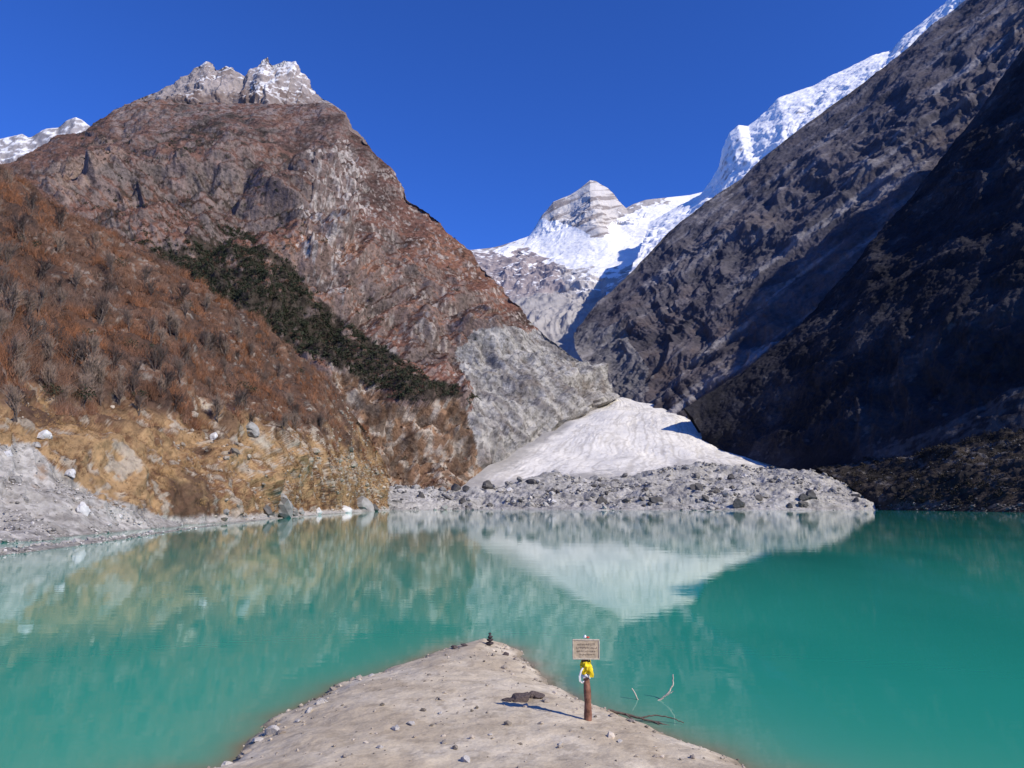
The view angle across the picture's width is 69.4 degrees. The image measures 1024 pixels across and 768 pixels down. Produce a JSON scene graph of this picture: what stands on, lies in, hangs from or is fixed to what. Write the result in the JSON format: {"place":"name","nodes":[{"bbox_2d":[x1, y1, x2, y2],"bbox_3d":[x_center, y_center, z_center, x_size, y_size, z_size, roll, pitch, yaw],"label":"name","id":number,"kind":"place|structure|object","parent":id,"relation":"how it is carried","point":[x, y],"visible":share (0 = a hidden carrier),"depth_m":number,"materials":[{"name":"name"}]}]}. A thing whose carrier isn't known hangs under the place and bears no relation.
{"place":"outdoors","nodes":[
{"label":"outdoors","id":0,"kind":"place"},
{"bbox_2d":[0,117,89,163],"bbox_3d":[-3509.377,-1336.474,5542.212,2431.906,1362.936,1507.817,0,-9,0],"label":"snow mountain","id":1,"kind":"structure","parent":0,"point":[13,148],"depth_m":5514.73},
{"bbox_2d":[0,169,390,554],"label":"hillside","id":2,"kind":"structure","parent":0,"point":[115,483],"depth_m":211.97,"materials":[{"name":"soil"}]},
{"bbox_2d":[0,307,12,337],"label":"bare tree","id":3,"kind":"object","parent":2,"relation":"on","point":[1,321],"visible":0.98,"depth_m":168.31,"materials":[{"name":"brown plant"}]},
{"bbox_2d":[0,169,15,188],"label":"bare tree","id":4,"kind":"object","parent":2,"relation":"on","point":[6,176],"visible":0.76,"depth_m":327.37,"materials":[{"name":"brown plant"}]},
{"bbox_2d":[1,308,15,334],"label":"bare tree","id":5,"kind":"object","parent":2,"relation":"on","point":[7,322],"visible":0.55,"depth_m":173.35,"materials":[{"name":"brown plant"}]},
{"bbox_2d":[0,239,20,264],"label":"bare tree","id":6,"kind":"object","parent":2,"relation":"on","point":[8,253],"visible":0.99,"depth_m":248.13,"materials":[{"name":"grey plant"}]},
{"bbox_2d":[0,382,23,421],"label":"bare tree","id":7,"kind":"object","parent":2,"relation":"on","point":[13,394],"visible":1,"depth_m":123.21,"materials":[{"name":"brown plant"}]},
{"bbox_2d":[0,270,26,307],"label":"bare tree","id":8,"kind":"object","parent":2,"relation":"on","point":[7,283],"visible":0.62,"depth_m":201.08,"materials":[{"name":"grey plant"}]},
{"bbox_2d":[0,281,27,319],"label":"bare tree","id":9,"kind":"object","parent":2,"relation":"on","point":[15,296],"visible":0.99,"depth_m":198.06,"materials":[{"name":"grey plant"}]},
{"bbox_2d":[0,331,33,378],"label":"bare tree","id":10,"kind":"object","parent":2,"relation":"on","point":[15,347],"visible":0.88,"depth_m":160.60,"materials":[{"name":"grey plant"}]},
{"bbox_2d":[8,358,34,387],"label":"bare tree","id":11,"kind":"object","parent":2,"relation":"on","point":[21,371],"visible":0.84,"depth_m":159.55,"materials":[{"name":"grey plant"}]},
{"bbox_2d":[13,212,31,238],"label":"bare tree","id":12,"kind":"object","parent":2,"relation":"on","point":[20,223],"visible":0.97,"depth_m":279.57,"materials":[{"name":"grey plant"}]},
{"bbox_2d":[22,189,39,215],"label":"bare tree","id":13,"kind":"object","parent":2,"relation":"on","point":[29,204],"visible":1,"depth_m":305.77,"materials":[{"name":"grey plant"}]},
{"bbox_2d":[22,288,41,320],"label":"bare tree","id":14,"kind":"object","parent":2,"relation":"on","point":[29,301],"visible":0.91,"depth_m":203.05,"materials":[{"name":"grey plant"}]},
{"bbox_2d":[20,310,57,346],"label":"bare tree","id":15,"kind":"object","parent":2,"relation":"on","point":[35,325],"visible":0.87,"depth_m":183.64,"materials":[{"name":"grey plant"}]},
{"bbox_2d":[31,253,54,282],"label":"bare tree","id":16,"kind":"object","parent":2,"relation":"on","point":[42,270],"visible":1,"depth_m":269.21,"materials":[{"name":"grey plant"}]},
{"bbox_2d":[34,282,54,314],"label":"bare tree","id":17,"kind":"object","parent":2,"relation":"on","point":[42,294],"visible":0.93,"depth_m":215.95,"materials":[{"name":"grey plant"}]},
{"bbox_2d":[37,430,52,438],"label":"boulder","id":18,"kind":"object","parent":2,"relation":"on","point":[44,434],"visible":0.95,"depth_m":125.13,"materials":[{"name":"stone"}]},
{"bbox_2d":[37,330,56,364],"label":"bare tree","id":19,"kind":"object","parent":2,"relation":"on","point":[49,346],"visible":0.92,"depth_m":199.27,"materials":[{"name":"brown plant"}]},
{"bbox_2d":[37,360,62,393],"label":"bare tree","id":20,"kind":"object","parent":2,"relation":"on","point":[48,372],"visible":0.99,"depth_m":175.85,"materials":[{"name":"grey plant"}]},
{"bbox_2d":[45,322,67,348],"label":"bare tree","id":21,"kind":"object","parent":2,"relation":"on","point":[56,335],"visible":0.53,"depth_m":211.39,"materials":[{"name":"grey plant"}]},
{"bbox_2d":[52,233,66,251],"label":"bare tree","id":22,"kind":"object","parent":2,"relation":"on","point":[60,244],"visible":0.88,"depth_m":302.21,"materials":[{"name":"grey plant"}]},
{"bbox_2d":[51,287,70,309],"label":"bare tree","id":23,"kind":"object","parent":2,"relation":"on","point":[61,298],"visible":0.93,"depth_m":242.58,"materials":[{"name":"grey plant"}]},
{"bbox_2d":[54,204,67,229],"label":"bare tree","id":24,"kind":"object","parent":2,"relation":"on","point":[60,215],"visible":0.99,"depth_m":329.84,"materials":[{"name":"grey plant"}]},
{"bbox_2d":[55,381,77,405],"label":"bare tree","id":25,"kind":"object","parent":2,"relation":"on","point":[67,391],"visible":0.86,"depth_m":176.51,"materials":[{"name":"brown plant"}]},
{"bbox_2d":[64,469,75,477],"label":"boulder","id":26,"kind":"object","parent":2,"relation":"on","point":[71,473],"visible":1,"depth_m":123.51,"materials":[{"name":"stone"}]},
{"bbox_2d":[62,331,89,365],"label":"bare tree","id":27,"kind":"object","parent":2,"relation":"on","point":[73,343],"visible":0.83,"depth_m":203.98,"materials":[{"name":"grey plant"}]},
{"bbox_2d":[67,265,86,291],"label":"bare tree","id":28,"kind":"object","parent":2,"relation":"on","point":[76,275],"visible":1,"depth_m":279.24,"materials":[{"name":"grey plant"}]},
{"bbox_2d":[76,502,89,515],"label":"boulder","id":29,"kind":"object","parent":2,"relation":"on","point":[83,508],"visible":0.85,"depth_m":108.50,"materials":[{"name":"stone"}]},
{"bbox_2d":[74,331,94,365],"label":"bare tree","id":30,"kind":"object","parent":2,"relation":"on","point":[84,344],"visible":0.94,"depth_m":204.56,"materials":[{"name":"grey plant"}]},
{"bbox_2d":[74,368,101,408],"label":"bare tree","id":31,"kind":"object","parent":2,"relation":"on","point":[86,381],"visible":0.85,"depth_m":184.34,"materials":[{"name":"brown plant"}]},
{"bbox_2d":[72,349,112,380],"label":"bare tree","id":32,"kind":"object","parent":2,"relation":"on","point":[91,364],"visible":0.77,"depth_m":194.84,"materials":[{"name":"grey plant"}]},
{"bbox_2d":[83,334,101,356],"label":"bare tree","id":33,"kind":"object","parent":2,"relation":"on","point":[95,343],"visible":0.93,"depth_m":204.80,"materials":[{"name":"grey plant"}]},
{"bbox_2d":[87,227,105,251],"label":"bare tree","id":34,"kind":"object","parent":2,"relation":"on","point":[94,235],"visible":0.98,"depth_m":329.92,"materials":[{"name":"grey plant"}]},
{"bbox_2d":[89,381,107,405],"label":"bare tree","id":35,"kind":"object","parent":2,"relation":"on","point":[99,395],"visible":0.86,"depth_m":195.95,"materials":[{"name":"brown plant"}]},
{"bbox_2d":[95,361,107,389],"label":"bare tree","id":36,"kind":"object","parent":2,"relation":"on","point":[100,372],"visible":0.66,"depth_m":201.95,"materials":[{"name":"grey plant"}]},
{"bbox_2d":[97,294,109,317],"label":"bare tree","id":37,"kind":"object","parent":2,"relation":"on","point":[105,300],"visible":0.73,"depth_m":272.60,"materials":[{"name":"grey plant"}]},
{"bbox_2d":[91,297,116,323],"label":"bare tree","id":38,"kind":"object","parent":2,"relation":"on","point":[102,308],"visible":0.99,"depth_m":270.09,"materials":[{"name":"grey plant"}]},
{"bbox_2d":[0,445,216,554],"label":"scree","id":39,"kind":"structure","parent":2,"relation":"on","point":[48,529],"depth_m":95.80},
{"bbox_2d":[9,475,22,483],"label":"boulder","id":40,"kind":"object","parent":39,"relation":"on","point":[14,479],"visible":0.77,"depth_m":109.22,"materials":[{"name":"grey stone"}]},
{"bbox_2d":[99,249,118,273],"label":"bare tree","id":41,"kind":"object","parent":2,"relation":"on","point":[110,258],"visible":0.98,"depth_m":315.01,"materials":[{"name":"grey plant"}]},
{"bbox_2d":[103,278,119,292],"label":"bare tree","id":42,"kind":"object","parent":2,"relation":"on","point":[109,286],"visible":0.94,"depth_m":294.67,"materials":[{"name":"grey plant"}]},
{"bbox_2d":[106,342,129,371],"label":"bare tree","id":43,"kind":"object","parent":2,"relation":"on","point":[115,358],"visible":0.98,"depth_m":221.81,"materials":[{"name":"grey plant"}]},
{"bbox_2d":[114,368,128,385],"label":"bare tree","id":44,"kind":"object","parent":2,"relation":"on","point":[121,376],"visible":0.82,"depth_m":214.98,"materials":[{"name":"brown plant"}]},
{"bbox_2d":[113,381,129,405],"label":"bare tree","id":45,"kind":"object","parent":2,"relation":"on","point":[120,389],"visible":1,"depth_m":206.99,"materials":[{"name":"grey plant"}]},
{"bbox_2d":[116,304,135,331],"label":"bare tree","id":46,"kind":"object","parent":2,"relation":"on","point":[127,316],"visible":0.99,"depth_m":273.15,"materials":[{"name":"grey plant"}]},
{"bbox_2d":[122,371,141,394],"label":"bare tree","id":47,"kind":"object","parent":2,"relation":"on","point":[132,378],"visible":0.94,"depth_m":215.30,"materials":[{"name":"grey plant"}]},
{"bbox_2d":[128,358,142,379],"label":"bare tree","id":48,"kind":"object","parent":2,"relation":"on","point":[136,368],"visible":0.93,"depth_m":221.83,"materials":[{"name":"grey plant"}]},
{"bbox_2d":[134,390,145,415],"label":"bare tree","id":49,"kind":"object","parent":2,"relation":"on","point":[138,401],"visible":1,"depth_m":205.79,"materials":[{"name":"grey plant"}]},
{"bbox_2d":[139,263,153,283],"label":"bare tree","id":50,"kind":"object","parent":2,"relation":"on","point":[146,271],"visible":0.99,"depth_m":341.52,"materials":[{"name":"grey plant"}]},
{"bbox_2d":[142,278,156,296],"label":"bare tree","id":51,"kind":"object","parent":2,"relation":"on","point":[149,286],"visible":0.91,"depth_m":334.76,"materials":[{"name":"grey plant"}]},
{"bbox_2d":[142,314,159,339],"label":"bare tree","id":52,"kind":"object","parent":2,"relation":"on","point":[153,323],"visible":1,"depth_m":268.40,"materials":[{"name":"grey plant"}]},
{"bbox_2d":[139,345,163,371],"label":"bare tree","id":53,"kind":"object","parent":2,"relation":"on","point":[153,354],"visible":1,"depth_m":241.88,"materials":[{"name":"grey plant"}]},
{"bbox_2d":[151,374,166,394],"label":"bare tree","id":54,"kind":"object","parent":2,"relation":"on","point":[160,382],"visible":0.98,"depth_m":220.85,"materials":[{"name":"grey plant"}]},
{"bbox_2d":[15,234,304,399],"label":"shrubs","id":55,"kind":"object","parent":2,"relation":"on","point":[133,344],"visible":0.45,"depth_m":255.87,"materials":[{"name":"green plant"}]},
{"bbox_2d":[156,344,167,370],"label":"bare tree","id":56,"kind":"object","parent":2,"relation":"on","point":[161,357],"visible":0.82,"depth_m":244.66,"materials":[{"name":"grey plant"}]},
{"bbox_2d":[156,327,169,346],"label":"bare tree","id":57,"kind":"object","parent":2,"relation":"on","point":[161,335],"visible":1,"depth_m":270.61,"materials":[{"name":"grey plant"}]},
{"bbox_2d":[160,308,176,335],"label":"bare tree","id":58,"kind":"object","parent":2,"relation":"on","point":[169,318],"visible":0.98,"depth_m":280.38,"materials":[{"name":"grey plant"}]},
{"bbox_2d":[160,365,177,391],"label":"bare tree","id":59,"kind":"object","parent":2,"relation":"on","point":[169,377],"visible":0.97,"depth_m":223.26,"materials":[{"name":"grey plant"}]},
{"bbox_2d":[171,316,181,340],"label":"bare tree","id":60,"kind":"object","parent":2,"relation":"on","point":[176,325],"visible":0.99,"depth_m":281.02,"materials":[{"name":"grey plant"}]},
{"bbox_2d":[166,352,189,382],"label":"bare tree","id":61,"kind":"object","parent":2,"relation":"on","point":[179,361],"visible":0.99,"depth_m":240.34,"materials":[{"name":"grey plant"}]},
{"bbox_2d":[171,390,185,411],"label":"bare tree","id":62,"kind":"object","parent":2,"relation":"on","point":[179,398],"visible":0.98,"depth_m":223.32,"materials":[{"name":"grey plant"}]},
{"bbox_2d":[175,280,193,303],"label":"bare tree","id":63,"kind":"object","parent":2,"relation":"on","point":[183,289],"visible":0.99,"depth_m":338.41,"materials":[{"name":"grey plant"}]},
{"bbox_2d":[178,341,190,365],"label":"bare tree","id":64,"kind":"object","parent":2,"relation":"on","point":[185,352],"visible":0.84,"depth_m":268.26,"materials":[{"name":"grey plant"}]},
{"bbox_2d":[178,299,193,317],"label":"bare tree","id":65,"kind":"object","parent":2,"relation":"on","point":[186,309],"visible":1,"depth_m":333.32,"materials":[{"name":"grey plant"}]},
{"bbox_2d":[0,158,380,467],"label":"shrub thicket","id":66,"kind":"object","parent":2,"relation":"on","point":[82,309],"visible":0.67,"depth_m":292.47,"materials":[{"name":"brown plant"}]},
{"bbox_2d":[20,399,390,520],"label":"slope rocks","id":67,"kind":"object","parent":2,"relation":"on","point":[315,449],"visible":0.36,"depth_m":352.10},
{"bbox_2d":[200,328,213,350],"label":"bare tree","id":68,"kind":"object","parent":2,"relation":"on","point":[205,338],"visible":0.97,"depth_m":320.75,"materials":[{"name":"grey plant"}]},
{"bbox_2d":[203,293,217,312],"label":"bare tree","id":69,"kind":"object","parent":2,"relation":"on","point":[208,298],"visible":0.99,"depth_m":375.71,"materials":[{"name":"grey plant"}]},
{"bbox_2d":[208,330,220,350],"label":"bare tree","id":70,"kind":"object","parent":2,"relation":"on","point":[215,337],"visible":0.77,"depth_m":330.17,"materials":[{"name":"grey plant"}]},
{"bbox_2d":[207,390,224,422],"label":"bare tree","id":71,"kind":"object","parent":2,"relation":"on","point":[217,404],"visible":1,"depth_m":246.76,"materials":[{"name":"grey plant"}]},
{"bbox_2d":[214,331,230,351],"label":"bare tree","id":72,"kind":"object","parent":2,"relation":"on","point":[220,339],"visible":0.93,"depth_m":337.25,"materials":[{"name":"grey plant"}]},
{"bbox_2d":[219,341,230,358],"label":"bare tree","id":73,"kind":"object","parent":2,"relation":"on","point":[225,349],"visible":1,"depth_m":337.66,"materials":[{"name":"grey plant"}]},
{"bbox_2d":[230,387,245,414],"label":"bare tree","id":74,"kind":"object","parent":2,"relation":"on","point":[238,396],"visible":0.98,"depth_m":258.39,"materials":[{"name":"grey plant"}]},
{"bbox_2d":[233,325,244,345],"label":"bare tree","id":75,"kind":"object","parent":2,"relation":"on","point":[237,332],"visible":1,"depth_m":367.35,"materials":[{"name":"grey plant"}]},
{"bbox_2d":[246,422,259,437],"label":"boulder","id":76,"kind":"object","parent":2,"relation":"on","point":[252,429],"visible":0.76,"depth_m":260.68,"materials":[{"name":"grey stone"}]},
{"bbox_2d":[277,412,293,430],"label":"bare tree","id":77,"kind":"object","parent":2,"relation":"on","point":[284,420],"visible":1,"depth_m":277.36,"materials":[{"name":"grey plant"}]},
{"bbox_2d":[278,493,293,517],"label":"boulder","id":78,"kind":"object","parent":2,"relation":"on","point":[285,507],"visible":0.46,"depth_m":227.26,"materials":[{"name":"grey stone"}]},
{"bbox_2d":[289,409,303,429],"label":"bare tree","id":79,"kind":"object","parent":2,"relation":"on","point":[294,419],"visible":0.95,"depth_m":303.24,"materials":[{"name":"grey plant"}]},
{"bbox_2d":[357,496,374,511],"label":"boulder","id":80,"kind":"object","parent":2,"relation":"on","point":[365,504],"visible":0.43,"depth_m":434.71,"materials":[{"name":"grey stone"}]},
{"bbox_2d":[122,57,367,144],"bbox_3d":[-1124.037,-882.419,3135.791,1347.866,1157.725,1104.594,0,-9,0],"label":"mountain peak","id":81,"kind":"structure","parent":0,"point":[265,81],"depth_m":3182.01,"materials":[{"name":"stone"}]},
{"bbox_2d":[1,99,619,490],"bbox_3d":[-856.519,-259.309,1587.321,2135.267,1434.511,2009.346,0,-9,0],"label":"mountain","id":82,"kind":"structure","parent":0,"point":[529,381],"depth_m":1444.66,"materials":[{"name":"stone"}]},
{"bbox_2d":[13,147,470,489],"bbox_3d":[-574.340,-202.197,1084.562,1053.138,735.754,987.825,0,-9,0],"label":"brown scrub","id":83,"kind":"object","parent":82,"relation":"on","point":[348,285],"visible":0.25,"depth_m":1318.87,"materials":[{"name":"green plant"}]},
{"bbox_2d":[69,102,479,486],"bbox_3d":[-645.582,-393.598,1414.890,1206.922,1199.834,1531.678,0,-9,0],"label":"evergreen scrub","id":84,"kind":"object","parent":82,"relation":"on","point":[262,270],"visible":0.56,"depth_m":1254.36,"materials":[{"name":"green plant"}]},
{"bbox_2d":[0,0,946,249],"label":"sky","id":85,"kind":"structure","parent":0,"point":[486,114],"materials":[{"name":"blue"}]},
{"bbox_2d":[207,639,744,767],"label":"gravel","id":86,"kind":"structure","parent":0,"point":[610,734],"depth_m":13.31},
{"bbox_2d":[216,638,743,767],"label":"sand spit","id":87,"kind":"structure","parent":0,"point":[425,747],"depth_m":12.17,"materials":[{"name":"sand"}]},
{"bbox_2d":[264,725,279,735],"bbox_3d":[-4.074,5.904,12.597,0.312,0.191,0.218,-5,-11,30],"label":"stone","id":88,"kind":"object","parent":87,"relation":"on","point":[271,730],"visible":0.83,"depth_m":12.53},
{"bbox_2d":[510,692,530,702],"bbox_3d":[0.152,5.923,13.948,0.425,0.187,0.278,2,-10,-15],"label":"stone","id":89,"kind":"object","parent":87,"relation":"on","point":[521,697],"visible":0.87,"depth_m":13.86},
{"bbox_2d":[529,691,544,698],"bbox_3d":[0.475,5.989,14.219,0.306,0.189,0.287,-2,-10,14],"label":"stone","id":90,"kind":"object","parent":87,"relation":"on","point":[536,695],"visible":0.82,"depth_m":14.14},
{"bbox_2d":[572,635,599,720],"bbox_3d":[1.298,5.213,12.846,0.481,1.678,0.243,-1,-9,0],"label":"sign post","id":91,"kind":"object","parent":87,"relation":"on","point":[585,651],"visible":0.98,"depth_m":12.83,"materials":[{"name":"brown wood"}]},
{"bbox_2d":[608,709,683,724],"bbox_3d":[2.622,6.242,13.653,1.784,0.250,0.449,-3,-10,18],"label":"driftwood log","id":92,"kind":"object","parent":87,"relation":"on","point":[631,716],"visible":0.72,"depth_m":13.85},
{"bbox_2d":[0,510,1023,767],"bbox_3d":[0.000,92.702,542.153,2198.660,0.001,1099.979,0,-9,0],"label":"lake","id":93,"kind":"structure","parent":0,"point":[830,638],"depth_m":25.31,"materials":[{"name":"teal liquid"}]},
{"bbox_2d":[632,674,673,700],"bbox_3d":[2.937,6.506,15.371,0.888,0.901,0.163,0,-9,3],"label":"driftwood branch","id":94,"kind":"object","parent":93,"relation":"in","point":[665,695],"visible":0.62,"depth_m":15.40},
{"bbox_2d":[471,180,701,361],"bbox_3d":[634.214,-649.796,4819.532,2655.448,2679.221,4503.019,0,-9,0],"label":"snow mountain","id":95,"kind":"structure","parent":0,"point":[561,270],"depth_m":5414.34,"materials":[{"name":"snow"}]},
{"bbox_2d":[460,397,788,489],"bbox_3d":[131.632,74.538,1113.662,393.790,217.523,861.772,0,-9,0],"label":"glacier","id":96,"kind":"object","parent":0,"point":[619,436],"visible":0.62,"depth_m":990.20,"materials":[{"name":"snow"}]},
{"bbox_2d":[387,461,875,509],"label":"moraine","id":97,"kind":"structure","parent":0,"point":[783,499],"depth_m":630.70,"materials":[{"name":"gravel"}]},
{"bbox_2d":[482,480,493,488],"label":"boulder","id":98,"kind":"object","parent":97,"relation":"on","point":[486,484],"visible":1,"depth_m":685.87,"materials":[{"name":"stone"}]},
{"bbox_2d":[389,461,877,509],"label":"moraine rubble","id":99,"kind":"object","parent":97,"relation":"on","point":[725,493],"visible":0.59,"depth_m":650.12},
{"bbox_2d":[733,498,744,507],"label":"boulder","id":100,"kind":"object","parent":97,"relation":"on","point":[738,503],"visible":1,"depth_m":566.53,"materials":[{"name":"stone"}]},
{"bbox_2d":[628,0,964,274],"bbox_3d":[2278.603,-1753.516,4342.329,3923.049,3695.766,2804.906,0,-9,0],"label":"snow mountain","id":101,"kind":"structure","parent":0,"point":[778,122],"depth_m":4487.07,"materials":[{"name":"snow"}]},
{"bbox_2d":[574,0,1023,473],"bbox_3d":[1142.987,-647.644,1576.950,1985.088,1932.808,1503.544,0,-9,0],"label":"mountain","id":102,"kind":"structure","parent":0,"point":[762,256],"depth_m":1722.72,"materials":[{"name":"stone"}]},
{"bbox_2d":[684,48,1023,498],"bbox_3d":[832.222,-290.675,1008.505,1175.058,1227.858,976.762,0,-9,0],"label":"mountain","id":103,"kind":"structure","parent":0,"point":[906,337],"depth_m":874.00,"materials":[{"name":"stone"}]},
{"bbox_2d":[817,428,1023,512],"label":"hillside","id":104,"kind":"structure","parent":0,"point":[969,470],"depth_m":559.33,"materials":[{"name":"stone"}]},
{"bbox_2d":[813,429,1023,508],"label":"bank scrub","id":105,"kind":"object","parent":104,"relation":"on","point":[942,474],"visible":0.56,"depth_m":566.07,"materials":[{"name":"brown plant"}]},
{"bbox_2d":[823,428,1023,511],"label":"bank rocks","id":106,"kind":"object","parent":104,"relation":"on","point":[972,506],"visible":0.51,"depth_m":521.80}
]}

